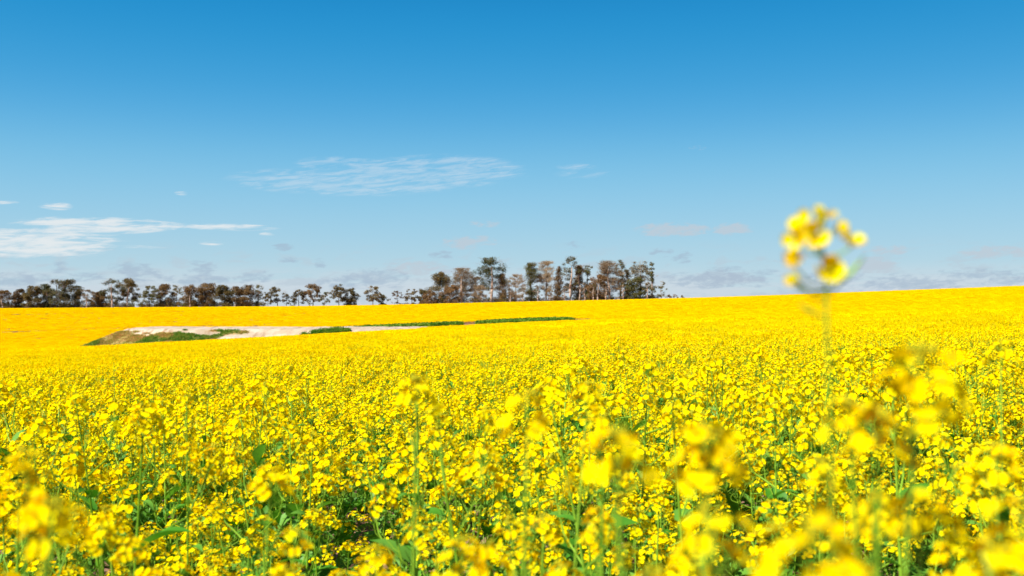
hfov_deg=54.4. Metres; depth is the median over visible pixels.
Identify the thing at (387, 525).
canola plant
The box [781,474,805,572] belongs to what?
canola plant
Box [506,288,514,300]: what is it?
sapling
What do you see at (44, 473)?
canola plant
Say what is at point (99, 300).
gum tree
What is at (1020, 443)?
canola plant
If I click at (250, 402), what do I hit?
canola plant
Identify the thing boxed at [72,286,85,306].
gum tree
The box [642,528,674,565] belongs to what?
canola plant
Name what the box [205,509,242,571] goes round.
canola plant
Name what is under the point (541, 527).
canola plant
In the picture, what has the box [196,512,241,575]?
canola plant
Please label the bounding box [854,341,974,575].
canola plant
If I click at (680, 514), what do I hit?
canola plant
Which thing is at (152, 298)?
gum tree
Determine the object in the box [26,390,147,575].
canola plant
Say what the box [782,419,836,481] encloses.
canola plant
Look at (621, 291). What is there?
sapling
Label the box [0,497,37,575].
canola plant
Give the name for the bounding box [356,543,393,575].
canola plant
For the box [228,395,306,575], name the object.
canola plant
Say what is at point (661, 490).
canola plant
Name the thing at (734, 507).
canola plant
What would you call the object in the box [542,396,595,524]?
canola plant
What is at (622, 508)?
canola plant
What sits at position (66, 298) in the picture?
gum tree
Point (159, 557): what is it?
canola plant
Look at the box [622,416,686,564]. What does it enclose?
canola plant
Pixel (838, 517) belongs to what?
canola plant
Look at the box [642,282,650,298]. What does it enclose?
sapling
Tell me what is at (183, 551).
canola plant
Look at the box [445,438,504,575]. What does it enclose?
canola plant
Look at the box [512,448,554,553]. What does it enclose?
canola plant
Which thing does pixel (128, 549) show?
canola plant
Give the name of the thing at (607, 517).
canola plant
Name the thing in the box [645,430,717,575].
canola plant
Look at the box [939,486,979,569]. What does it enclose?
canola plant
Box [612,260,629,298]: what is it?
gum tree
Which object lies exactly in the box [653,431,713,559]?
canola plant
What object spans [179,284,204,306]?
gum tree
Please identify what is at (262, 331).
earth bank
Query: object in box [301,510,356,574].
canola plant
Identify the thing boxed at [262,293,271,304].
gum tree
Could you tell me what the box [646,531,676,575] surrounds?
canola plant
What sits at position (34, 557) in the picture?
canola plant
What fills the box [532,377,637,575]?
canola plant
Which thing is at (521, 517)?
canola plant
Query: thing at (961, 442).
canola plant
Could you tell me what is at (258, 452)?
canola plant
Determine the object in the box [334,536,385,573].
canola plant
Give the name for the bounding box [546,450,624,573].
canola plant
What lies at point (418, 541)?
canola plant
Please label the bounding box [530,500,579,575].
canola plant
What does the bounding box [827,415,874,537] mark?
canola plant
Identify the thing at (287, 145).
sky
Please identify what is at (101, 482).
canola plant
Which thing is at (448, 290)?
gum tree
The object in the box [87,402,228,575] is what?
canola plant
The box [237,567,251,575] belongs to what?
canola plant
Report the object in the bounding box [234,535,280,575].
canola plant
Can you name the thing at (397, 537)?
canola plant
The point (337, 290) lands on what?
gum tree
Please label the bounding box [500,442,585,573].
canola plant
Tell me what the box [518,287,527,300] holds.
sapling
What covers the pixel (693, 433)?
canola plant
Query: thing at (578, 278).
gum tree
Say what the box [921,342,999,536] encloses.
canola plant
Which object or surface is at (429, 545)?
canola plant
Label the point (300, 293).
gum tree
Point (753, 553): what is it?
canola plant
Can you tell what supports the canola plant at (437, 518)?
on the ground at (106, 568)
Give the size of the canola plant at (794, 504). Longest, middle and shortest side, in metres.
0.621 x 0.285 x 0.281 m
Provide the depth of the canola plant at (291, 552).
1.19 m
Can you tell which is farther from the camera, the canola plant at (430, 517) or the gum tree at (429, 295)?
the gum tree at (429, 295)
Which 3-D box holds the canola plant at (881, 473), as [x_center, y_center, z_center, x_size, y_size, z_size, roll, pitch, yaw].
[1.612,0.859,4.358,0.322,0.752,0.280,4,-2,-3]
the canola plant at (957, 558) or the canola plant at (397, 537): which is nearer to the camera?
the canola plant at (957, 558)
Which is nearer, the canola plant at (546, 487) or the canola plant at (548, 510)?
the canola plant at (546, 487)
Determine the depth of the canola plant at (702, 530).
3.22 m
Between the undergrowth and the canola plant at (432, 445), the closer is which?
the canola plant at (432, 445)
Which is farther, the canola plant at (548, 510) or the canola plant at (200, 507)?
the canola plant at (548, 510)
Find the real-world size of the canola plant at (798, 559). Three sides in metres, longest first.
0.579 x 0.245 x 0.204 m
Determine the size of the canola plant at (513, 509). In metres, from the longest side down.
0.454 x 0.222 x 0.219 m
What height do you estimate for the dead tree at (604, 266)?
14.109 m
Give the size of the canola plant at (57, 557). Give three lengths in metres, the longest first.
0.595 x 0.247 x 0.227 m
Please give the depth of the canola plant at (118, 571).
2.77 m
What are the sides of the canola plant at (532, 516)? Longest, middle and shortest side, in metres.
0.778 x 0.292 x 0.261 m
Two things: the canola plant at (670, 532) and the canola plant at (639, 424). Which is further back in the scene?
the canola plant at (639, 424)
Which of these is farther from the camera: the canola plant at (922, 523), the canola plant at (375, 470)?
the canola plant at (375, 470)
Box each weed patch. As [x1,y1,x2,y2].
[299,326,351,334]
[337,321,463,326]
[474,316,575,323]
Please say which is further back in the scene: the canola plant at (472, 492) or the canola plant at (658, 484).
the canola plant at (658, 484)
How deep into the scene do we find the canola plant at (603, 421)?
1.19 m
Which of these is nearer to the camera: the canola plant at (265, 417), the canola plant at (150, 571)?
the canola plant at (150, 571)
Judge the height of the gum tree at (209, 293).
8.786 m
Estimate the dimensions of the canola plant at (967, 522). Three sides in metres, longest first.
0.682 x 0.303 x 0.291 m
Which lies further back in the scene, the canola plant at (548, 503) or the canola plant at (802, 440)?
the canola plant at (802, 440)
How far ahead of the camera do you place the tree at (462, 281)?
319.31 m
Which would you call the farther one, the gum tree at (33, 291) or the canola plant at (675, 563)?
the gum tree at (33, 291)
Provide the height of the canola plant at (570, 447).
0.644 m
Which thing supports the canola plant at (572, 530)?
on the ground at (106, 568)
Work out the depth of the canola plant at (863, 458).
2.66 m
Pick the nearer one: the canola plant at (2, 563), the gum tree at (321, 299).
the canola plant at (2, 563)
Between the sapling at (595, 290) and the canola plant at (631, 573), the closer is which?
the canola plant at (631, 573)
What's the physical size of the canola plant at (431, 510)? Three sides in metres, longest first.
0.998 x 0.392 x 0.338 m
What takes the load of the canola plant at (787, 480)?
on the ground at (106, 568)
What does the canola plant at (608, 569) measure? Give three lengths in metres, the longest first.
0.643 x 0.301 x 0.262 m
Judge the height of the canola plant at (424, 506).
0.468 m
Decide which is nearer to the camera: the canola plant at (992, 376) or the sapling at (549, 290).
the canola plant at (992, 376)
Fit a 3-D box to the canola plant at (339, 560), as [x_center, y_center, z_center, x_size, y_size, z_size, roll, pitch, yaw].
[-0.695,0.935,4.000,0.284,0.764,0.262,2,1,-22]
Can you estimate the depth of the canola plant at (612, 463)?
0.61 m
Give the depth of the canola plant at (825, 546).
0.90 m
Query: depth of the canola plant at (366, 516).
4.36 m
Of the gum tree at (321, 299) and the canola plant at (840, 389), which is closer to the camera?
the canola plant at (840, 389)
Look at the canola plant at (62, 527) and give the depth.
0.73 m
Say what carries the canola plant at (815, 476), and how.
on the ground at (106, 568)
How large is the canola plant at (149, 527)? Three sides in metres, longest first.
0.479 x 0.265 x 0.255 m
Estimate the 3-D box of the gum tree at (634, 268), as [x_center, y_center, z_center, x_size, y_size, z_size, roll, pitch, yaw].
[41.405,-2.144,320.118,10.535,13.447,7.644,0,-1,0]
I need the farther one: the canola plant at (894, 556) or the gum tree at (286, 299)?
the gum tree at (286, 299)
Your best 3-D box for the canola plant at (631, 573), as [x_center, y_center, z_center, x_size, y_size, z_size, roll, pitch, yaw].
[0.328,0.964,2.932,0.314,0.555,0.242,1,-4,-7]
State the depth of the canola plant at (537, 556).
3.36 m
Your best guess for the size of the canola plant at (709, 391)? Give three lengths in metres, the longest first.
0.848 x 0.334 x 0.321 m
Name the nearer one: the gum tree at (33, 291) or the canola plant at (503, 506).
the canola plant at (503, 506)
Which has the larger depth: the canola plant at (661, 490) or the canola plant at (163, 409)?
the canola plant at (163, 409)
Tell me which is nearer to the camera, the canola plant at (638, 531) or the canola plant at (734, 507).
the canola plant at (638, 531)
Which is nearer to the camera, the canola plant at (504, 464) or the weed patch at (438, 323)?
the canola plant at (504, 464)
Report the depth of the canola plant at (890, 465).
3.52 m
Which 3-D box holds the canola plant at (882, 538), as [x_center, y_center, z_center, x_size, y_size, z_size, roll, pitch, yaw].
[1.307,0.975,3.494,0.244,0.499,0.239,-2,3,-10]
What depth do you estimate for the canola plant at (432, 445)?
2.08 m
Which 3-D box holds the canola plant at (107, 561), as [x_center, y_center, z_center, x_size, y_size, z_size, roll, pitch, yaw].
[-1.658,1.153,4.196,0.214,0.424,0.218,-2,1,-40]
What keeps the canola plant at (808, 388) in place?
on the ground at (106, 568)
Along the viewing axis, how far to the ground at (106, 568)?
5.30 m
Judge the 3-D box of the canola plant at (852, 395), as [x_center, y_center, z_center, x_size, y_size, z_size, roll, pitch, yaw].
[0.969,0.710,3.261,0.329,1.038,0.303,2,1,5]
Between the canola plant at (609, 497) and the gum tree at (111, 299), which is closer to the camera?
the canola plant at (609, 497)
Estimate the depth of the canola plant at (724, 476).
3.57 m
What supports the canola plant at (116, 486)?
on the ground at (106, 568)
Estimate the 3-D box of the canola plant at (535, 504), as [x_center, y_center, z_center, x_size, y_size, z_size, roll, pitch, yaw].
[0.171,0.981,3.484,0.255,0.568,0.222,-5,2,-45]
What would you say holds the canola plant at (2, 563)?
on the ground at (106, 568)
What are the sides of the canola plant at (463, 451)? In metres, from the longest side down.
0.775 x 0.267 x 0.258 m
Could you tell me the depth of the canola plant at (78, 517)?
1.85 m
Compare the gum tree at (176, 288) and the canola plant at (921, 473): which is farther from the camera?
the gum tree at (176, 288)
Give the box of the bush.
[128,300,143,306]
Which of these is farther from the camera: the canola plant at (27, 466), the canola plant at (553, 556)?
the canola plant at (553, 556)
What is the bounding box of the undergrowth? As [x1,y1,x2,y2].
[1,294,658,307]
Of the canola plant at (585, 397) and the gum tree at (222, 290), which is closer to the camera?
the canola plant at (585, 397)
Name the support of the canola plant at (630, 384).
on the ground at (106, 568)
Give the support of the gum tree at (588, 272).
on the ground at (106, 568)
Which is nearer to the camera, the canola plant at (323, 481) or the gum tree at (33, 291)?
the canola plant at (323, 481)
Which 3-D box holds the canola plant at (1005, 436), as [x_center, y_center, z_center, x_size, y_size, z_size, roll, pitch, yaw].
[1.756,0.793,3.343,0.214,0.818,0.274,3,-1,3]
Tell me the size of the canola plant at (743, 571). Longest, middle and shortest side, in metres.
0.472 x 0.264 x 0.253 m
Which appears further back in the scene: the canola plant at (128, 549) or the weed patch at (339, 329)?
the weed patch at (339, 329)
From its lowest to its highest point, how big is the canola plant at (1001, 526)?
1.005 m
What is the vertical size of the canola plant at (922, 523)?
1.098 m
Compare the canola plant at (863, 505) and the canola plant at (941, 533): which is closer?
the canola plant at (863, 505)
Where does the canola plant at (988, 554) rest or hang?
on the ground at (106, 568)
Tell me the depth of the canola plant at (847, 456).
3.96 m
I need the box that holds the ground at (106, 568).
[0,298,1016,575]
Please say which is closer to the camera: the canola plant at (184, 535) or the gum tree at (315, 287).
the canola plant at (184, 535)
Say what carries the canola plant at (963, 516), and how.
on the ground at (106, 568)
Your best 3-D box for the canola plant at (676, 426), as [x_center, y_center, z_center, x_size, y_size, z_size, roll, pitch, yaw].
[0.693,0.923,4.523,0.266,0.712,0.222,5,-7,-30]
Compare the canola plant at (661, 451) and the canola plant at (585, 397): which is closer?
the canola plant at (585, 397)
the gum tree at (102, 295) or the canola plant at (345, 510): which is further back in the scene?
the gum tree at (102, 295)
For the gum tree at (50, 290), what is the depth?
317.72 m
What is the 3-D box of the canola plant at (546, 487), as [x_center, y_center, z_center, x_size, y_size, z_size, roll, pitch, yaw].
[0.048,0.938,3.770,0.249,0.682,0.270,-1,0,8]
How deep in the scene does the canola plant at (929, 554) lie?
3.60 m
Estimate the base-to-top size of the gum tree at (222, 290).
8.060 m
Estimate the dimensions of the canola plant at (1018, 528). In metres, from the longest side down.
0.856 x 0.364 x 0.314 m
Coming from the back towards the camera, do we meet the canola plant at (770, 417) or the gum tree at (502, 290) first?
the gum tree at (502, 290)
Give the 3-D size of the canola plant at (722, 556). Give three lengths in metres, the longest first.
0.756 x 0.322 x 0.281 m
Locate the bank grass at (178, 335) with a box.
[80,328,248,345]
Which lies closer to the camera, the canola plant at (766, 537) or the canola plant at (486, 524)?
the canola plant at (486, 524)
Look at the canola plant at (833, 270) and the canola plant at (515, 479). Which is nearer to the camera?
the canola plant at (833, 270)
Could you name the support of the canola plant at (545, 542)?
on the ground at (106, 568)
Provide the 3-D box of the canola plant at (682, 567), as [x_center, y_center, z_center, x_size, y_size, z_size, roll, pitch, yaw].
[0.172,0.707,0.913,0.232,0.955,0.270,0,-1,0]
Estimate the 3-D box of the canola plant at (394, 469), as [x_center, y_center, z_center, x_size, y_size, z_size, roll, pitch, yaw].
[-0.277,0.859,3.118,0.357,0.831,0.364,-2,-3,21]
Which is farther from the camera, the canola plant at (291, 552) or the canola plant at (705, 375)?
the canola plant at (705, 375)
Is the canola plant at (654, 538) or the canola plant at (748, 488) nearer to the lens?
the canola plant at (654, 538)
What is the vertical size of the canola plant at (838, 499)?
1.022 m
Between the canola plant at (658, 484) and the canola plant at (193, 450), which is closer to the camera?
the canola plant at (193, 450)
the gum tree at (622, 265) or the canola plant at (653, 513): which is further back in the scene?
the gum tree at (622, 265)
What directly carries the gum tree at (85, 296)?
on the ground at (106, 568)
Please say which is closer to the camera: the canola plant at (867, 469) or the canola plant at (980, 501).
the canola plant at (980, 501)
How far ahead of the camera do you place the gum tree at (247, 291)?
318.57 m
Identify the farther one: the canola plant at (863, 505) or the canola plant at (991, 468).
the canola plant at (991, 468)
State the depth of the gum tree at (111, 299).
316.76 m
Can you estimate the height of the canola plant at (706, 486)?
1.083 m
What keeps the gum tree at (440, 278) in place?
on the ground at (106, 568)
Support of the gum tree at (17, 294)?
on the ground at (106, 568)
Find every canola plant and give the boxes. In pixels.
[0,433,69,573]
[0,444,58,575]
[0,446,33,539]
[0,479,90,575]
[0,480,17,560]
[0,481,38,571]
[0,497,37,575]
[0,503,30,575]
[0,506,80,575]
[0,523,50,575]
[0,534,80,575]
[0,564,84,575]
[1,465,84,575]
[6,478,68,566]
[7,488,74,575]
[7,530,55,575]
[8,472,110,575]
[15,456,114,572]
[16,492,91,575]
[22,536,90,573]
[23,437,107,561]
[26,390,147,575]
[40,452,122,574]
[41,511,135,575]
[43,467,116,558]
[52,479,132,575]
[64,540,132,575]
[73,518,150,575]
[80,479,124,575]
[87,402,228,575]
[98,355,121,503]
[105,514,145,568]
[109,397,198,573]
[114,546,179,575]
[120,374,195,574]
[127,525,199,575]
[134,565,175,575]
[139,389,227,575]
[139,502,197,560]
[142,451,201,566]
[155,541,230,575]
[162,487,204,575]
[166,501,231,574]
[176,533,250,575]
[178,377,246,575]
[180,471,252,570]
[180,493,253,574]
[183,500,265,572]
[186,471,262,563]
[188,426,252,567]
[194,445,328,575]
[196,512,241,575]
[196,533,282,575]
[200,515,278,575]
[202,490,241,573]
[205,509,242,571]
[210,382,307,575]
[211,441,251,575]
[212,394,282,562]
[219,488,266,559]
[224,388,304,574]
[226,409,294,575]
[226,435,278,570]
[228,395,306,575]
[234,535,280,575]
[237,463,304,575]
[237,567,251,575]
[239,450,288,559]
[245,425,310,574]
[253,417,339,567]
[261,431,342,575]
[268,528,334,575]
[269,508,347,575]
[277,525,313,574]
[282,458,326,561]
[289,504,335,572]
[293,454,352,575]
[295,473,349,575]
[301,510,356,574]
[302,427,373,575]
[311,424,373,570]
[322,540,381,575]
[324,506,371,571]
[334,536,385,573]
[346,385,452,575]
[351,431,464,575]
[351,530,451,575]
[352,406,397,574]
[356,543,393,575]
[361,473,438,574]
[363,436,427,574]
[366,521,510,575]
[367,440,432,564]
[368,425,506,575]
[371,457,420,539]
[381,483,439,575]
[389,506,433,575]
[390,407,466,575]
[394,473,484,575]
[395,374,441,575]
[400,479,451,572]
[401,403,499,575]
[406,489,461,569]
[408,439,458,575]
[416,518,463,574]
[419,456,477,575]
[419,541,435,575]
[425,402,501,569]
[429,465,498,571]
[431,440,508,575]
[431,534,488,575]
[440,491,512,574]
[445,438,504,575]
[454,488,512,573]
[464,387,556,575]
[476,515,529,575]
[478,430,529,566]
[480,500,526,558]
[484,441,532,565]
[490,450,552,572]
[491,380,636,575]
[491,439,538,540]
[493,476,528,549]
[493,509,538,575]
[496,546,607,575]
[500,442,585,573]
[503,443,568,575]
[503,514,569,575]
[511,428,577,575]
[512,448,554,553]
[512,469,566,575]
[512,508,552,575]
[515,539,550,575]
[522,472,577,564]
[530,441,594,545]
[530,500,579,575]
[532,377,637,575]
[532,427,593,573]
[532,489,597,564]
[534,507,581,571]
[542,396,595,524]
[542,405,650,575]
[543,412,709,575]
[545,470,595,574]
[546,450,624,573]
[562,424,666,575]
[568,524,615,575]
[569,407,624,551]
[570,466,656,575]
[572,427,614,513]
[572,500,633,575]
[577,522,674,575]
[580,505,641,575]
[583,477,641,575]
[587,487,630,563]
[592,350,669,551]
[592,480,647,575]
[601,362,683,575]
[609,335,644,544]
[612,495,692,571]
[613,478,727,572]
[614,483,662,575]
[614,493,720,575]
[615,472,665,564]
[615,504,677,571]
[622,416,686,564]
[634,460,676,545]
[634,466,674,544]
[641,447,685,562]
[642,414,681,527]
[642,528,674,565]
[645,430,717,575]
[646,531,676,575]
[649,451,685,528]
[652,468,720,574]
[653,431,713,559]
[656,349,725,507]
[656,500,723,568]
[658,492,683,560]
[661,402,721,564]
[664,419,752,575]
[664,560,689,573]
[665,545,717,575]
[667,427,748,575]
[669,495,717,529]
[669,498,756,575]
[669,513,729,574]
[671,383,740,532]
[672,364,741,544]
[677,440,721,564]
[684,355,766,570]
[688,415,759,575]
[690,389,780,575]
[694,486,750,538]
[695,505,756,575]
[696,540,788,573]
[701,391,771,565]
[703,479,745,573]
[717,446,800,567]
[720,443,778,547]
[720,465,774,575]
[726,385,789,540]
[730,344,799,514]
[734,401,828,575]
[738,528,848,575]
[749,386,838,575]
[752,400,893,573]
[752,501,872,575]
[754,452,836,575]
[763,349,867,575]
[770,417,864,559]
[772,455,813,574]
[777,457,809,573]
[779,379,849,557]
[780,452,848,570]
[781,205,866,563]
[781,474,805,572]
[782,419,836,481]
[783,456,847,562]
[784,488,865,560]
[789,444,924,568]
[791,452,844,549]
[793,480,860,556]
[801,386,868,539]
[801,459,867,563]
[807,372,966,575]
[811,537,862,575]
[815,499,902,575]
[817,394,900,563]
[825,402,889,554]
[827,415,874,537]
[833,483,911,570]
[835,404,970,575]
[835,424,889,560]
[845,563,874,574]
[846,487,905,575]
[846,502,902,573]
[847,479,905,539]
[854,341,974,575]
[858,428,909,532]
[859,399,909,567]
[859,455,928,569]
[860,534,910,575]
[863,480,930,575]
[865,511,919,575]
[867,534,916,573]
[882,434,944,561]
[887,401,942,558]
[887,454,933,562]
[889,444,1000,575]
[899,460,954,575]
[901,513,976,568]
[908,449,995,575]
[908,454,972,575]
[912,471,962,569]
[913,490,967,569]
[914,439,999,542]
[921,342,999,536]
[924,338,1021,575]
[927,440,1023,575]
[934,529,968,570]
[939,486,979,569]
[942,541,972,575]
[943,484,1007,538]
[948,462,1023,541]
[952,472,1018,572]
[952,537,1023,575]
[953,443,1023,575]
[955,437,1019,527]
[958,455,1020,575]
[959,483,1023,567]
[965,522,1023,575]
[967,499,1003,542]
[976,457,1023,575]
[977,493,1023,573]
[984,434,1023,537]
[994,424,1022,490]
[1005,455,1023,500]
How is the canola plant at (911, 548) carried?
on the ground at (106, 568)
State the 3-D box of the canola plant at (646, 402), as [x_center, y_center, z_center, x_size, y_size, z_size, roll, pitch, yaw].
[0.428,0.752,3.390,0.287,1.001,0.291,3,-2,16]
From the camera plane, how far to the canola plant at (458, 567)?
0.96 m
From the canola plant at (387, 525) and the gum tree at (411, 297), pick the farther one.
the gum tree at (411, 297)
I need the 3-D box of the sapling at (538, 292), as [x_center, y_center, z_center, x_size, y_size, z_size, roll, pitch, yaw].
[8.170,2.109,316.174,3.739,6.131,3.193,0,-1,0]
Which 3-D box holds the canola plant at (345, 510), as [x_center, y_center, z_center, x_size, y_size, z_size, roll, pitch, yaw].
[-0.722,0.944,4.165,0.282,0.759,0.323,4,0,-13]
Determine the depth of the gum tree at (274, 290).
317.90 m
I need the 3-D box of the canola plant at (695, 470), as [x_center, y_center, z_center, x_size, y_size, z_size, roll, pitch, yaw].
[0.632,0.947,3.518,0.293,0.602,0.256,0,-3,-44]
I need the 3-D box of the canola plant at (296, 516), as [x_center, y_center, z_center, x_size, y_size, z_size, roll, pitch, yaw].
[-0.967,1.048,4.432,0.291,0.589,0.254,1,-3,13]
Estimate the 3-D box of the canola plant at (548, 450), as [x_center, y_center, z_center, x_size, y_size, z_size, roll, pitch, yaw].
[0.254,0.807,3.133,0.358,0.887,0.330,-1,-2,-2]
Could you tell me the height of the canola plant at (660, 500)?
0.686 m
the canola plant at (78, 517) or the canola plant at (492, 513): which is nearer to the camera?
the canola plant at (78, 517)
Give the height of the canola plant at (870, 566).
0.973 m
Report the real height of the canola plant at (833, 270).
1.218 m
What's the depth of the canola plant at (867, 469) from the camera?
4.21 m
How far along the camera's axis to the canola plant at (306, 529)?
4.04 m
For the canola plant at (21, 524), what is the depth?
0.78 m
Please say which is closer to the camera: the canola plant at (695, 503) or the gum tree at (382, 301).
the canola plant at (695, 503)
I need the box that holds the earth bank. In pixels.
[92,326,427,344]
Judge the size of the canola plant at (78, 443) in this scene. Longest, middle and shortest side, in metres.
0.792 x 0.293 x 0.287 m
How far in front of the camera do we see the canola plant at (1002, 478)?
0.94 m
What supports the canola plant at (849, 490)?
on the ground at (106, 568)
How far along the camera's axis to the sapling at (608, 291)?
315.60 m
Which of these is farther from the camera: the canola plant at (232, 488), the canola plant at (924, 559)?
the canola plant at (232, 488)
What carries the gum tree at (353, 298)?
on the ground at (106, 568)
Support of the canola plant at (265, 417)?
on the ground at (106, 568)
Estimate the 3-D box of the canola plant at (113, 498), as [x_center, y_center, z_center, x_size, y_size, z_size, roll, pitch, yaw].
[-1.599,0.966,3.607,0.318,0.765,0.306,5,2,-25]
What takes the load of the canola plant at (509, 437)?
on the ground at (106, 568)
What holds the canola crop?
on the ground at (106, 568)
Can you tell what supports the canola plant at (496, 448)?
on the ground at (106, 568)
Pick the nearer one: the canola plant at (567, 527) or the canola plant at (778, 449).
the canola plant at (778, 449)
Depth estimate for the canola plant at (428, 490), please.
4.24 m
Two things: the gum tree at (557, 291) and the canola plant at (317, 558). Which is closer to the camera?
the canola plant at (317, 558)
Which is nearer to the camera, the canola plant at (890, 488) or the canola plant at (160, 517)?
the canola plant at (890, 488)
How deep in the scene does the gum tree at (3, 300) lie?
318.53 m
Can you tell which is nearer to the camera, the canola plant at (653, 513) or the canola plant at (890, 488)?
the canola plant at (890, 488)
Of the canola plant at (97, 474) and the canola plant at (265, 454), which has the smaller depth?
the canola plant at (97, 474)
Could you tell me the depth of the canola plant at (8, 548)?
2.81 m
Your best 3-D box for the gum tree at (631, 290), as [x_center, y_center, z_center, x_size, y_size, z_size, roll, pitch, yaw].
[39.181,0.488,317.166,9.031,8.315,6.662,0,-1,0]
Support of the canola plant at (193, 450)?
on the ground at (106, 568)
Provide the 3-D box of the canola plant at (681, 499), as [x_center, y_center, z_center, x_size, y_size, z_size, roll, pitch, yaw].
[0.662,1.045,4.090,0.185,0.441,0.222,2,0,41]
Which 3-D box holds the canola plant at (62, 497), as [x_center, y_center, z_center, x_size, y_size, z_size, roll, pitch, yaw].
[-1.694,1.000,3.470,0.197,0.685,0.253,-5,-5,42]
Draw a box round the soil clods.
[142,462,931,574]
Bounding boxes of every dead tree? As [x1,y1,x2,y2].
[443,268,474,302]
[466,276,483,301]
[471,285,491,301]
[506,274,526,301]
[535,260,556,300]
[593,260,627,299]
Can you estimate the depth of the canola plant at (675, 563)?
2.04 m
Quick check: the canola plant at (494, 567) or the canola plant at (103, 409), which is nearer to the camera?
the canola plant at (494, 567)
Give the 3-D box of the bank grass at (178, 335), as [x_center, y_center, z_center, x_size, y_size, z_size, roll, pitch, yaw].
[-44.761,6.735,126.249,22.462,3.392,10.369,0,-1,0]
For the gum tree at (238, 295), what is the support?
on the ground at (106, 568)
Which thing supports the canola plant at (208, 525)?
on the ground at (106, 568)
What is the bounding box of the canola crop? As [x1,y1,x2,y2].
[0,286,1023,575]
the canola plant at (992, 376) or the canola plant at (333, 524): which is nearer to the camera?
the canola plant at (333, 524)
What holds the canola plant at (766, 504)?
on the ground at (106, 568)
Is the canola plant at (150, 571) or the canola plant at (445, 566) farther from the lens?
the canola plant at (445, 566)
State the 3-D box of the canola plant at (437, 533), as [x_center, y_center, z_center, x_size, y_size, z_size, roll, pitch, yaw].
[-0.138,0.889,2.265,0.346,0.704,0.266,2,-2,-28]
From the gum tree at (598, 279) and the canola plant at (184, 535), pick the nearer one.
the canola plant at (184, 535)
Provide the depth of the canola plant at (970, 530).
3.26 m
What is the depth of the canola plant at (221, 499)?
4.17 m
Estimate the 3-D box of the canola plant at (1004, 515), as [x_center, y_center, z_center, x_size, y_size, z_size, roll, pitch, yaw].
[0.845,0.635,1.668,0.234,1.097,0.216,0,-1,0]
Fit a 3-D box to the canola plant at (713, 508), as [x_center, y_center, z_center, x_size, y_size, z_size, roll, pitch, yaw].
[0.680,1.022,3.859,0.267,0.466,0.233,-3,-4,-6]
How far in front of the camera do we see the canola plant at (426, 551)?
2.76 m
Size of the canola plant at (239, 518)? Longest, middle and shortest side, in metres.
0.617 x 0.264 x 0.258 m
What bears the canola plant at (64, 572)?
on the ground at (106, 568)
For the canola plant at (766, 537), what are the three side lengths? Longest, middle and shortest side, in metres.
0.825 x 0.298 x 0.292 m
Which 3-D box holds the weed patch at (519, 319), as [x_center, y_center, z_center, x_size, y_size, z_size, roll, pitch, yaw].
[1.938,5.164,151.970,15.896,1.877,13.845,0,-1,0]
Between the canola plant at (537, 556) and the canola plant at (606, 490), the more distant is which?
the canola plant at (606, 490)
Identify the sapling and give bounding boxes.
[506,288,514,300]
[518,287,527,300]
[533,285,542,300]
[543,288,554,300]
[560,286,568,300]
[579,283,589,299]
[588,284,597,299]
[600,283,610,299]
[618,282,626,298]
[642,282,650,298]
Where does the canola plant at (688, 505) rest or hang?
on the ground at (106, 568)
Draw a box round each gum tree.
[0,290,20,307]
[10,288,33,307]
[20,285,47,307]
[34,284,60,307]
[43,279,68,307]
[56,279,84,307]
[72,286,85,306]
[78,289,94,306]
[87,291,104,307]
[96,290,109,306]
[98,278,123,306]
[116,278,141,306]
[138,285,159,306]
[152,283,176,306]
[169,284,183,305]
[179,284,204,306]
[194,282,221,306]
[211,285,235,306]
[224,286,241,305]
[233,285,260,305]
[254,284,265,303]
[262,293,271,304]
[265,287,288,305]
[282,295,290,305]
[290,289,307,305]
[303,284,322,303]
[318,292,331,305]
[328,284,348,303]
[342,288,359,304]
[363,286,383,301]
[375,294,388,304]
[389,291,404,303]
[403,289,421,301]
[415,288,427,303]
[419,289,440,303]
[424,271,457,303]
[438,285,463,302]
[471,256,511,301]
[493,273,512,301]
[524,262,541,301]
[551,266,564,300]
[559,256,581,300]
[567,264,585,299]
[580,264,592,299]
[585,274,607,299]
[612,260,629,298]
[619,269,636,295]
[622,277,648,298]
[626,260,654,296]
[646,262,658,298]
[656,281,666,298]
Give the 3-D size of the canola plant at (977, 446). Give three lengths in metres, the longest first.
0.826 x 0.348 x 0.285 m
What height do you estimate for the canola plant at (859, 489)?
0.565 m
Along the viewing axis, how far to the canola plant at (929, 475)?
3.54 m
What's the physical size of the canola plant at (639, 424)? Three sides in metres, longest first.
1.017 x 0.325 x 0.300 m
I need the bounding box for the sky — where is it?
[0,0,1023,307]
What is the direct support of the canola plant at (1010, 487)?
on the ground at (106, 568)
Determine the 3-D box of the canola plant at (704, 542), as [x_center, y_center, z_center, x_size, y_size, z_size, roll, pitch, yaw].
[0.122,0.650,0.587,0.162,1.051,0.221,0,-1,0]
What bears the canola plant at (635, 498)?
on the ground at (106, 568)
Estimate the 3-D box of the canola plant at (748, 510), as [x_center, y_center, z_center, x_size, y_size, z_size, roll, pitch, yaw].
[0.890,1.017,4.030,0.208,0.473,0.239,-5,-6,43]
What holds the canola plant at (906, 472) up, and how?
on the ground at (106, 568)
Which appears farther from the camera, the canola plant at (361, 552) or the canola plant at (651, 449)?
the canola plant at (651, 449)
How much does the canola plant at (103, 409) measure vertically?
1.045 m
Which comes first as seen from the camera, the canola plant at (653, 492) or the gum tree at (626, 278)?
the canola plant at (653, 492)
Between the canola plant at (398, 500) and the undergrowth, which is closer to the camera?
the canola plant at (398, 500)
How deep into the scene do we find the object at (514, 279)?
318.82 m

